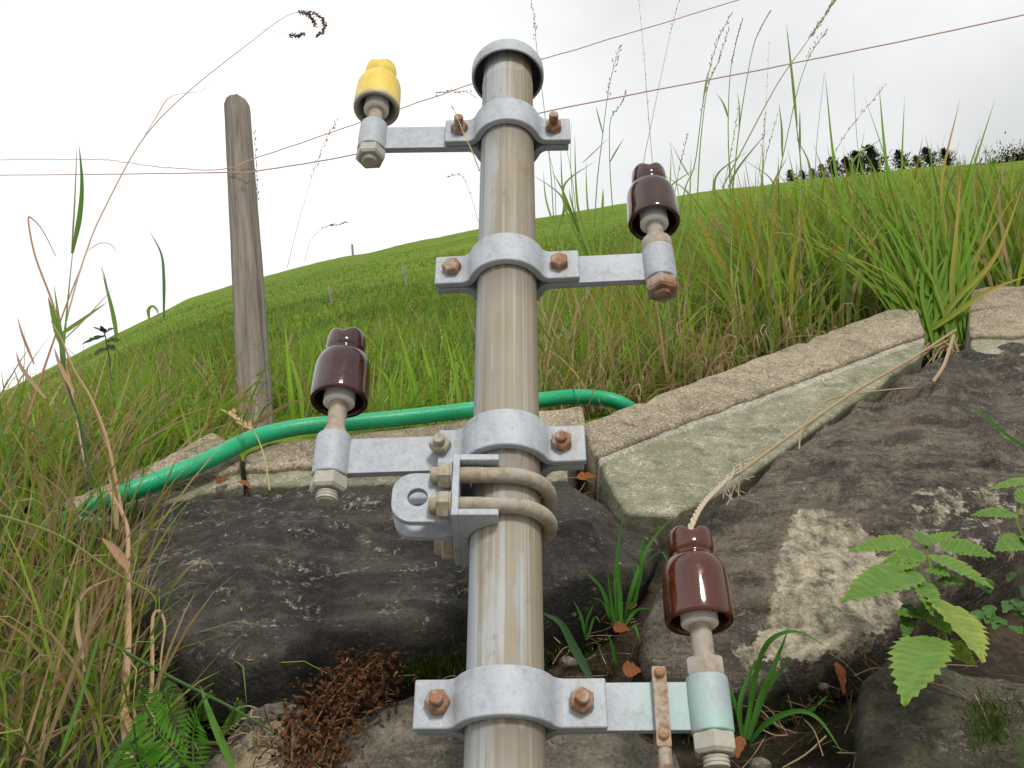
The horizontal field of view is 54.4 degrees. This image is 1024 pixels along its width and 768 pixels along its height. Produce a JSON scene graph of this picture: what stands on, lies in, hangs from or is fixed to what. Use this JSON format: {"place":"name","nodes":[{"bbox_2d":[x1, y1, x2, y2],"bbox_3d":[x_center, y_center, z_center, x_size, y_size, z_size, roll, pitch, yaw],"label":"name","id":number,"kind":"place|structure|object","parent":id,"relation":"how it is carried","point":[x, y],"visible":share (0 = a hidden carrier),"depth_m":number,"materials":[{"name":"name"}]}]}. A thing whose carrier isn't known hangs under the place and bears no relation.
{"place":"outdoors","nodes":[
{"label":"outdoors","id":0,"kind":"place"},
{"bbox_2d":[215,291,475,454],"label":"grass","id":1,"kind":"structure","parent":0,"point":[423,384],"depth_m":2.08,"materials":[{"name":"green plant"}]},
{"bbox_2d":[0,0,1023,390],"label":"sky","id":2,"kind":"structure","parent":0,"point":[93,76],"materials":[{"name":"white"}]},
{"bbox_2d":[1,159,1023,509],"bbox_3d":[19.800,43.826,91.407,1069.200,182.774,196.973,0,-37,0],"label":"hillside","id":3,"kind":"structure","parent":0,"point":[467,241],"depth_m":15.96,"materials":[{"name":"green plant"}]},
{"bbox_2d":[0,321,310,506],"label":"grass","id":4,"kind":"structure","parent":3,"relation":"on","point":[186,389],"depth_m":1.69,"materials":[{"name":"green plant"}]},
{"bbox_2d":[82,326,120,392],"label":"weed","id":5,"kind":"object","parent":4,"relation":"on","point":[97,337],"visible":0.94,"depth_m":1.72,"materials":[{"name":"green plant"}]},
{"bbox_2d":[101,234,165,341],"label":"grass stalk","id":6,"kind":"object","parent":4,"relation":"on","point":[113,317],"depth_m":1.58,"materials":[{"name":"green grass leaf"}]},
{"bbox_2d":[304,221,347,261],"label":"grass stalk","id":7,"kind":"object","parent":4,"relation":"on","point":[324,227],"depth_m":2.26,"materials":[{"name":"plant"}]},
{"bbox_2d":[224,94,273,476],"bbox_3d":[-0.538,-0.211,2.025,0.066,1.170,0.066,-9,-36,-7],"label":"fence post","id":8,"kind":"object","parent":3,"relation":"on","point":[249,312],"visible":0.77,"depth_m":2.02,"materials":[{"name":"grey wood"}]},
{"bbox_2d":[5,0,737,169],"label":"fence wire","id":9,"kind":"object","parent":8,"relation":"attached to","point":[360,122],"visible":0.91,"depth_m":2.44,"materials":[{"name":"metal"}]},
{"bbox_2d":[435,89,476,97],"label":"grass stalk","id":10,"kind":"object","parent":9,"relation":"attached to","point":[455,92],"depth_m":2.47,"materials":[{"name":"plant"}]},
{"bbox_2d":[0,14,1023,175],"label":"fence wire","id":11,"kind":"object","parent":8,"relation":"attached to","point":[583,103],"visible":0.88,"depth_m":2.47,"materials":[{"name":"metal"}]},
{"bbox_2d":[327,285,332,305],"bbox_3d":[-1.056,-0.447,5.866,0.102,0.359,0.013,0,-37,0],"label":"fence post","id":12,"kind":"object","parent":3,"relation":"on","point":[329,291],"visible":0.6,"depth_m":5.92,"materials":[{"name":"grey wood"}]},
{"bbox_2d":[401,262,406,284],"bbox_3d":[-0.747,-0.707,7.028,0.096,0.408,0.016,0,-37,0],"label":"fence post","id":13,"kind":"object","parent":3,"relation":"on","point":[403,270],"visible":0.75,"depth_m":7.08,"materials":[{"name":"grey wood"}]},
{"bbox_2d":[543,152,756,318],"bbox_3d":[0.320,-0.372,2.245,0.494,0.555,0.079,0,-37,0],"label":"grass tuft","id":14,"kind":"object","parent":3,"relation":"on","point":[587,246],"visible":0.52,"depth_m":2.22,"materials":[{"name":"green plant"}]},
{"bbox_2d":[783,169,799,181],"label":"conifer","id":15,"kind":"object","parent":3,"relation":"on","point":[789,175],"visible":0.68,"depth_m":130.12,"materials":[{"name":"green plant"}]},
{"bbox_2d":[816,164,831,177],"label":"conifer","id":16,"kind":"object","parent":3,"relation":"on","point":[820,170],"visible":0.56,"depth_m":130.87,"materials":[{"name":"green plant"}]},
{"bbox_2d":[824,157,848,176],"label":"conifer","id":17,"kind":"object","parent":3,"relation":"on","point":[837,166],"visible":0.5,"depth_m":130.88,"materials":[{"name":"green plant"}]},
{"bbox_2d":[674,131,1023,358],"bbox_3d":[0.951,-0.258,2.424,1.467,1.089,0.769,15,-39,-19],"label":"grass","id":18,"kind":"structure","parent":3,"relation":"on","point":[1012,271],"depth_m":2.16,"materials":[{"name":"green plant"}]},
{"bbox_2d":[717,18,768,237],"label":"grass stalk","id":19,"kind":"object","parent":18,"relation":"on","point":[738,167],"depth_m":2.46,"materials":[{"name":"green grass"}]},
{"bbox_2d":[743,113,777,265],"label":"grass stalk","id":20,"kind":"object","parent":18,"relation":"on","point":[768,176],"depth_m":2.34,"materials":[{"name":"plant"}]},
{"bbox_2d":[752,42,769,220],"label":"grass stalk","id":21,"kind":"object","parent":18,"relation":"on","point":[763,140],"depth_m":2.46,"materials":[{"name":"plant"}]},
{"bbox_2d":[760,112,785,242],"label":"grass stalk","id":22,"kind":"object","parent":18,"relation":"on","point":[774,181],"depth_m":2.33,"materials":[{"name":"plant"}]},
{"bbox_2d":[722,0,835,187],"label":"grass stalk","id":23,"kind":"object","parent":18,"relation":"on","point":[826,12],"depth_m":2.62,"materials":[{"name":"plant"}]},
{"bbox_2d":[786,25,802,187],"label":"grass stalk","id":24,"kind":"object","parent":18,"relation":"on","point":[794,97],"depth_m":2.52,"materials":[{"name":"plant"}]},
{"bbox_2d":[774,29,827,192],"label":"grass stalk","id":25,"kind":"object","parent":18,"relation":"on","point":[782,152],"depth_m":2.49,"materials":[{"name":"green grass"}]},
{"bbox_2d":[797,79,823,231],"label":"grass stalk","id":26,"kind":"object","parent":18,"relation":"on","point":[811,176],"depth_m":2.37,"materials":[{"name":"green grass"}]},
{"bbox_2d":[820,83,886,185],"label":"grass stalk","id":27,"kind":"object","parent":18,"relation":"on","point":[851,126],"depth_m":2.56,"materials":[{"name":"plant"}]},
{"bbox_2d":[851,74,880,261],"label":"grass stalk","id":28,"kind":"object","parent":18,"relation":"on","point":[853,160],"depth_m":2.38,"materials":[{"name":"plant"}]},
{"bbox_2d":[837,156,862,176],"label":"conifer","id":29,"kind":"object","parent":3,"relation":"on","point":[846,163],"visible":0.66,"depth_m":131.22,"materials":[{"name":"green plant"}]},
{"bbox_2d":[843,150,882,174],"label":"conifer","id":30,"kind":"object","parent":3,"relation":"on","point":[854,153],"visible":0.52,"depth_m":131.47,"materials":[{"name":"green plant"}]},
{"bbox_2d":[859,144,895,173],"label":"conifer","id":31,"kind":"object","parent":3,"relation":"on","point":[872,152],"visible":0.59,"depth_m":131.57,"materials":[{"name":"green plant"}]},
{"bbox_2d":[889,149,916,170],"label":"conifer","id":32,"kind":"object","parent":3,"relation":"on","point":[898,153],"visible":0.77,"depth_m":131.75,"materials":[{"name":"green plant"}]},
{"bbox_2d":[910,155,927,168],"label":"conifer","id":33,"kind":"object","parent":3,"relation":"on","point":[916,157],"visible":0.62,"depth_m":132.01,"materials":[{"name":"green plant"}]},
{"bbox_2d":[919,147,940,166],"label":"conifer","id":34,"kind":"object","parent":3,"relation":"on","point":[924,150],"visible":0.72,"depth_m":132.16,"materials":[{"name":"green plant"}]},
{"bbox_2d":[938,147,960,165],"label":"conifer","id":35,"kind":"object","parent":3,"relation":"on","point":[949,156],"visible":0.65,"depth_m":132.30,"materials":[{"name":"green plant"}]},
{"bbox_2d":[961,132,1023,164],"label":"bush","id":36,"kind":"object","parent":3,"relation":"on","point":[1016,157],"visible":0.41,"depth_m":85.96,"materials":[{"name":"green plant"}]},
{"bbox_2d":[442,182,919,420],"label":"grass","id":37,"kind":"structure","parent":0,"point":[588,308],"depth_m":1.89,"materials":[{"name":"green plant"}]},
{"bbox_2d":[609,90,626,210],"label":"grass stalk","id":38,"kind":"object","parent":37,"relation":"on","point":[616,110],"depth_m":2.44,"materials":[{"name":"plant"}]},
{"bbox_2d":[639,5,652,162],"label":"grass stalk","id":39,"kind":"object","parent":37,"relation":"on","point":[646,93],"depth_m":2.56,"materials":[{"name":"plant"}]},
{"bbox_2d":[643,0,679,162],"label":"grass stalk","id":40,"kind":"object","parent":37,"relation":"on","point":[659,83],"depth_m":2.60,"materials":[{"name":"plant"}]},
{"bbox_2d":[672,12,732,213],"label":"grass stalk","id":41,"kind":"object","parent":37,"relation":"on","point":[706,82],"depth_m":2.54,"materials":[{"name":"plant"}]},
{"bbox_2d":[711,102,744,260],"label":"grass stalk","id":42,"kind":"object","parent":37,"relation":"on","point":[715,178],"depth_m":2.34,"materials":[{"name":"green grass"}]},
{"label":"ground","id":43,"kind":"structure","parent":0,"visible":0},
{"bbox_2d":[0,335,1023,767],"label":"soil bank","id":44,"kind":"structure","parent":43,"relation":"on","point":[1004,651],"depth_m":1.12,"materials":[{"name":"brown soil"}]},
{"bbox_2d":[63,147,83,343],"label":"grass stalk","id":45,"kind":"object","parent":44,"relation":"on","point":[75,233],"depth_m":1.61,"materials":[{"name":"green grass leaf"}]},
{"bbox_2d":[0,627,190,767],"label":"wall stone","id":46,"kind":"object","parent":44,"relation":"on","point":[82,763],"visible":0.28,"depth_m":0.96,"materials":[{"name":"grey stone"}]},
{"bbox_2d":[65,433,245,579],"bbox_3d":[-0.475,0.174,1.396,0.215,0.262,0.214,0,-37,0],"label":"kerb stone","id":47,"kind":"object","parent":44,"relation":"on","point":[204,484],"visible":0.18,"depth_m":1.35,"materials":[{"name":"concrete"}]},
{"bbox_2d":[0,325,325,767],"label":"grass","id":48,"kind":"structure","parent":44,"relation":"on","point":[60,651],"depth_m":1.05,"materials":[{"name":"green plant"}]},
{"bbox_2d":[28,216,56,316],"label":"grass stalk","id":49,"kind":"object","parent":48,"relation":"on","point":[48,291],"depth_m":1.59,"materials":[{"name":"plant"}]},
{"bbox_2d":[17,272,109,429],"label":"grass stalk","id":50,"kind":"object","parent":48,"relation":"on","point":[42,372],"depth_m":1.50,"materials":[{"name":"plant"}]},
{"bbox_2d":[16,321,123,528],"bbox_3d":[-0.578,0.044,1.308,0.205,0.337,0.013,0,-37,0],"label":"grass stalk","id":51,"kind":"object","parent":48,"relation":"on","point":[38,389],"depth_m":1.32,"materials":[{"name":"plant"}]},
{"bbox_2d":[48,287,106,489],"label":"grass stalk","id":52,"kind":"object","parent":48,"relation":"on","point":[56,321],"depth_m":1.43,"materials":[{"name":"green grass leaf"}]},
{"bbox_2d":[0,514,156,610],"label":"grass stalk","id":53,"kind":"object","parent":48,"relation":"on","point":[61,537],"depth_m":1.04,"materials":[{"name":"green grass leaf"}]},
{"bbox_2d":[74,488,139,763],"bbox_3d":[-0.434,0.220,1.037,0.201,0.360,0.065,-25,-44,30],"label":"grass stalk","id":54,"kind":"object","parent":48,"relation":"on","point":[115,550],"depth_m":0.99,"materials":[{"name":"plant"}]},
{"bbox_2d":[59,620,234,767],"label":"grass stalk","id":55,"kind":"object","parent":48,"relation":"on","point":[221,741],"depth_m":0.84,"materials":[{"name":"green grass leaf"}]},
{"bbox_2d":[148,609,165,705],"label":"grass stalk","id":56,"kind":"object","parent":48,"relation":"on","point":[152,662],"depth_m":0.96,"materials":[{"name":"plant"}]},
{"bbox_2d":[111,676,246,767],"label":"fern","id":57,"kind":"object","parent":48,"relation":"on","point":[153,758],"visible":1,"depth_m":0.82,"materials":[{"name":"green plant"}]},
{"bbox_2d":[63,10,327,491],"bbox_3d":[-0.515,-0.257,1.590,0.399,0.973,0.114,-11,-38,14],"label":"grass stalk","id":58,"kind":"object","parent":48,"relation":"on","point":[302,12],"depth_m":1.71,"materials":[{"name":"plant"}]},
{"bbox_2d":[107,641,294,744],"bbox_3d":[-0.289,0.279,0.910,0.207,0.111,0.008,-7,-37,9],"label":"grass stalk","id":59,"kind":"object","parent":48,"relation":"on","point":[141,661],"depth_m":0.91,"materials":[{"name":"green grass leaf"}]},
{"bbox_2d":[221,408,269,490],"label":"grass stalk","id":60,"kind":"object","parent":48,"relation":"on","point":[239,422],"depth_m":1.37,"materials":[{"name":"plant"}]},
{"bbox_2d":[253,130,259,200],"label":"grass stalk","id":61,"kind":"object","parent":44,"relation":"on","point":[256,166],"depth_m":2.38,"materials":[{"name":"plant"}]},
{"bbox_2d":[204,702,332,767],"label":"wall stone","id":62,"kind":"object","parent":44,"relation":"on","point":[240,757],"visible":0.59,"depth_m":0.89,"materials":[{"name":"grey stone"}]},
{"bbox_2d":[287,119,337,267],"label":"grass stalk","id":63,"kind":"object","parent":44,"relation":"on","point":[319,156],"depth_m":2.37,"materials":[{"name":"plant"}]},
{"bbox_2d":[0,389,634,550],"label":"garden hose","id":64,"kind":"object","parent":44,"relation":"on","point":[234,446],"visible":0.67,"depth_m":1.46,"materials":[{"name":"green rubber"}]},
{"bbox_2d":[129,480,662,739],"bbox_3d":[-0.151,0.242,1.174,0.678,0.404,0.313,0,-37,0],"label":"wall stone","id":65,"kind":"object","parent":44,"relation":"on","point":[345,572],"visible":0.71,"depth_m":1.09,"materials":[{"name":"grey stone"}]},
{"bbox_2d":[216,477,229,483],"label":"dead leaf","id":66,"kind":"object","parent":65,"relation":"on","point":[220,480],"visible":1,"depth_m":1.34,"materials":[{"name":"plant"}]},
{"bbox_2d":[237,480,251,489],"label":"dead leaf","id":67,"kind":"object","parent":65,"relation":"on","point":[244,482],"visible":1,"depth_m":1.33,"materials":[{"name":"plant"}]},
{"bbox_2d":[577,472,596,479],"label":"dead leaf","id":68,"kind":"object","parent":65,"relation":"on","point":[583,475],"visible":1,"depth_m":1.35,"materials":[{"name":"plant"}]},
{"bbox_2d":[244,407,585,495],"bbox_3d":[-0.134,0.143,1.486,0.494,0.267,0.220,0,-37,0],"label":"kerb stone","id":69,"kind":"object","parent":44,"relation":"on","point":[289,466],"visible":0.22,"depth_m":1.40,"materials":[{"name":"concrete"}]},
{"bbox_2d":[332,696,679,767],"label":"wall stone","id":70,"kind":"object","parent":44,"relation":"on","point":[394,740],"visible":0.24,"depth_m":0.88,"materials":[{"name":"grey stone"}]},
{"bbox_2d":[258,635,417,767],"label":"withered plant","id":71,"kind":"object","parent":70,"relation":"on","point":[349,686],"visible":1,"depth_m":0.90,"materials":[{"name":"dry red-brown dead leaves"}]},
{"bbox_2d":[543,613,592,677],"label":"grass tuft","id":72,"kind":"object","parent":70,"relation":"on","point":[577,653],"visible":0.87,"depth_m":0.90,"materials":[{"name":"green plant"}]},
{"bbox_2d":[623,660,641,676],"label":"dead leaf","id":73,"kind":"object","parent":70,"relation":"on","point":[632,669],"visible":1,"depth_m":0.99,"materials":[{"name":"plant"}]},
{"bbox_2d":[530,2,554,238],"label":"grass stalk","id":74,"kind":"object","parent":44,"relation":"on","point":[545,118],"depth_m":2.43,"materials":[{"name":"plant"}]},
{"bbox_2d":[536,152,564,250],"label":"grass stalk","id":75,"kind":"object","parent":44,"relation":"on","point":[562,216],"depth_m":2.28,"materials":[{"name":"plant"}]},
{"bbox_2d":[553,153,579,239],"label":"grass stalk","id":76,"kind":"object","parent":44,"relation":"on","point":[569,207],"depth_m":2.29,"materials":[{"name":"plant"}]},
{"bbox_2d":[559,655,577,670],"bbox_3d":[0.060,0.297,1.059,0.020,0.015,0.020,0,-37,0],"label":"pebble","id":77,"kind":"object","parent":44,"relation":"on","point":[567,663],"visible":0.97,"depth_m":1.05,"materials":[{"name":"grey stone"}]},
{"bbox_2d":[563,146,594,249],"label":"grass stalk","id":78,"kind":"object","parent":44,"relation":"on","point":[572,193],"depth_m":2.32,"materials":[{"name":"plant"}]},
{"bbox_2d":[582,45,621,227],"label":"grass stalk","id":79,"kind":"object","parent":44,"relation":"on","point":[602,135],"depth_m":2.47,"materials":[{"name":"green grass leaf"}]},
{"bbox_2d":[204,470,1023,767],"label":"straw litter","id":80,"kind":"object","parent":44,"relation":"on","point":[454,676],"visible":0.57,"depth_m":0.98,"materials":[{"name":"brown plant"}]},
{"bbox_2d":[613,621,630,632],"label":"dead leaf","id":81,"kind":"object","parent":44,"relation":"on","point":[619,626],"visible":1,"depth_m":1.05,"materials":[{"name":"plant"}]},
{"bbox_2d":[574,515,673,665],"bbox_3d":[0.119,0.220,1.071,0.108,0.150,0.072,5,-37,-7],"label":"grass tuft","id":82,"kind":"object","parent":44,"relation":"on","point":[615,615],"visible":0.93,"depth_m":1.07,"materials":[{"name":"green plant"}]},
{"bbox_2d":[666,143,692,260],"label":"grass stalk","id":83,"kind":"object","parent":44,"relation":"on","point":[690,213],"depth_m":2.28,"materials":[{"name":"plant"}]},
{"bbox_2d":[672,133,695,191],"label":"grass stalk","id":84,"kind":"object","parent":44,"relation":"on","point":[679,166],"depth_m":2.37,"materials":[{"name":"plant"}]},
{"bbox_2d":[366,636,1022,767],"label":"moss","id":85,"kind":"object","parent":44,"relation":"on","point":[443,667],"visible":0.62,"depth_m":1.01,"materials":[{"name":"green plant"}]},
{"bbox_2d":[734,736,745,759],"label":"dead leaf","id":86,"kind":"object","parent":85,"relation":"on","point":[740,742],"visible":0.95,"depth_m":0.89,"materials":[{"name":"plant"}]},
{"bbox_2d":[729,628,841,751],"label":"grass tuft","id":87,"kind":"object","parent":85,"relation":"on","point":[747,730],"visible":0.93,"depth_m":0.93,"materials":[{"name":"green plant"}]},
{"bbox_2d":[696,27,728,227],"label":"grass stalk","id":88,"kind":"object","parent":44,"relation":"on","point":[701,133],"depth_m":2.47,"materials":[{"name":"green grass leaf"}]},
{"bbox_2d":[728,10,770,240],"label":"grass stalk","id":89,"kind":"object","parent":44,"relation":"on","point":[741,115],"depth_m":2.52,"materials":[{"name":"green grass"}]},
{"bbox_2d":[580,309,925,582],"bbox_3d":[0.471,0.055,1.643,0.794,0.761,0.248,14,-39,-18],"label":"kerb stone","id":90,"kind":"object","parent":44,"relation":"on","point":[655,464],"visible":0.67,"depth_m":1.49,"materials":[{"name":"concrete"}]},
{"bbox_2d":[748,757,771,767],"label":"pebble","id":91,"kind":"object","parent":44,"relation":"on","point":[758,762],"visible":1,"depth_m":0.92,"materials":[{"name":"grey stone"}]},
{"bbox_2d":[817,683,828,691],"bbox_3d":[0.320,0.312,1.024,0.012,0.009,0.011,0,-37,0],"label":"pebble","id":92,"kind":"object","parent":44,"relation":"on","point":[821,687],"visible":1,"depth_m":1.02,"materials":[{"name":"grey stone"}]},
{"bbox_2d":[636,342,1023,737],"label":"wall stone","id":93,"kind":"object","parent":44,"relation":"on","point":[791,528],"visible":0.88,"depth_m":1.18,"materials":[{"name":"grey stone"}]},
{"bbox_2d":[734,329,956,477],"bbox_3d":[0.547,0.004,1.527,0.580,0.476,0.054,16,-40,-20],"label":"dry stem","id":94,"kind":"object","parent":93,"relation":"on","point":[933,381],"visible":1,"depth_m":1.53,"materials":[{"name":"plant"}]},
{"bbox_2d":[788,78,1023,364],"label":"grass tuft","id":95,"kind":"object","parent":93,"relation":"on","point":[951,302],"visible":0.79,"depth_m":2.00,"materials":[{"name":"green plant"}]},
{"bbox_2d":[965,402,1023,447],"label":"grass tuft","id":96,"kind":"object","parent":93,"relation":"on","point":[1011,438],"visible":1,"depth_m":1.30,"materials":[{"name":"green plant"}]},
{"bbox_2d":[970,572,1023,635],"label":"weed","id":97,"kind":"object","parent":93,"relation":"on","point":[987,614],"visible":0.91,"depth_m":1.00,"materials":[{"name":"green plant"}]},
{"bbox_2d":[834,662,846,695],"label":"dead leaf","id":98,"kind":"object","parent":44,"relation":"on","point":[840,671],"visible":1,"depth_m":0.98,"materials":[{"name":"plant"}]},
{"bbox_2d":[841,531,995,706],"bbox_3d":[0.376,0.200,0.890,0.210,0.237,0.120,11,-38,-15],"label":"nettle","id":99,"kind":"object","parent":44,"relation":"on","point":[918,663],"visible":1,"depth_m":0.90,"materials":[{"name":"green plant"}]},
{"bbox_2d":[852,661,1023,767],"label":"wall stone","id":100,"kind":"object","parent":44,"relation":"on","point":[891,731],"visible":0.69,"depth_m":0.92,"materials":[{"name":"grey stone"}]},
{"bbox_2d":[958,286,1023,357],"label":"kerb stone","id":101,"kind":"object","parent":44,"relation":"on","point":[995,318],"visible":0.4,"depth_m":1.90,"materials":[{"name":"concrete"}]},
{"bbox_2d":[971,477,1023,551],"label":"nettle","id":102,"kind":"object","parent":44,"relation":"on","point":[1011,542],"visible":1,"depth_m":1.03,"materials":[{"name":"green plant"}]},
{"bbox_2d":[309,39,735,767],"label":"pole","id":103,"kind":"object","parent":43,"relation":"on","point":[487,487],"visible":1,"depth_m":0.86,"materials":[{"name":"metal"}]},
{"bbox_2d":[451,105,479,170],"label":"grass stalk","id":104,"kind":"object","parent":103,"relation":"attached to","point":[452,107],"depth_m":0.98,"materials":[{"name":"plant"}]},
{"bbox_2d":[688,463,754,528],"bbox_3d":[0.221,0.132,1.087,0.032,0.321,0.429,-15,-39,19],"label":"twine","id":105,"kind":"object","parent":103,"relation":"attached to","point":[696,514],"visible":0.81,"depth_m":1.14,"materials":[{"name":"beige fabric"}]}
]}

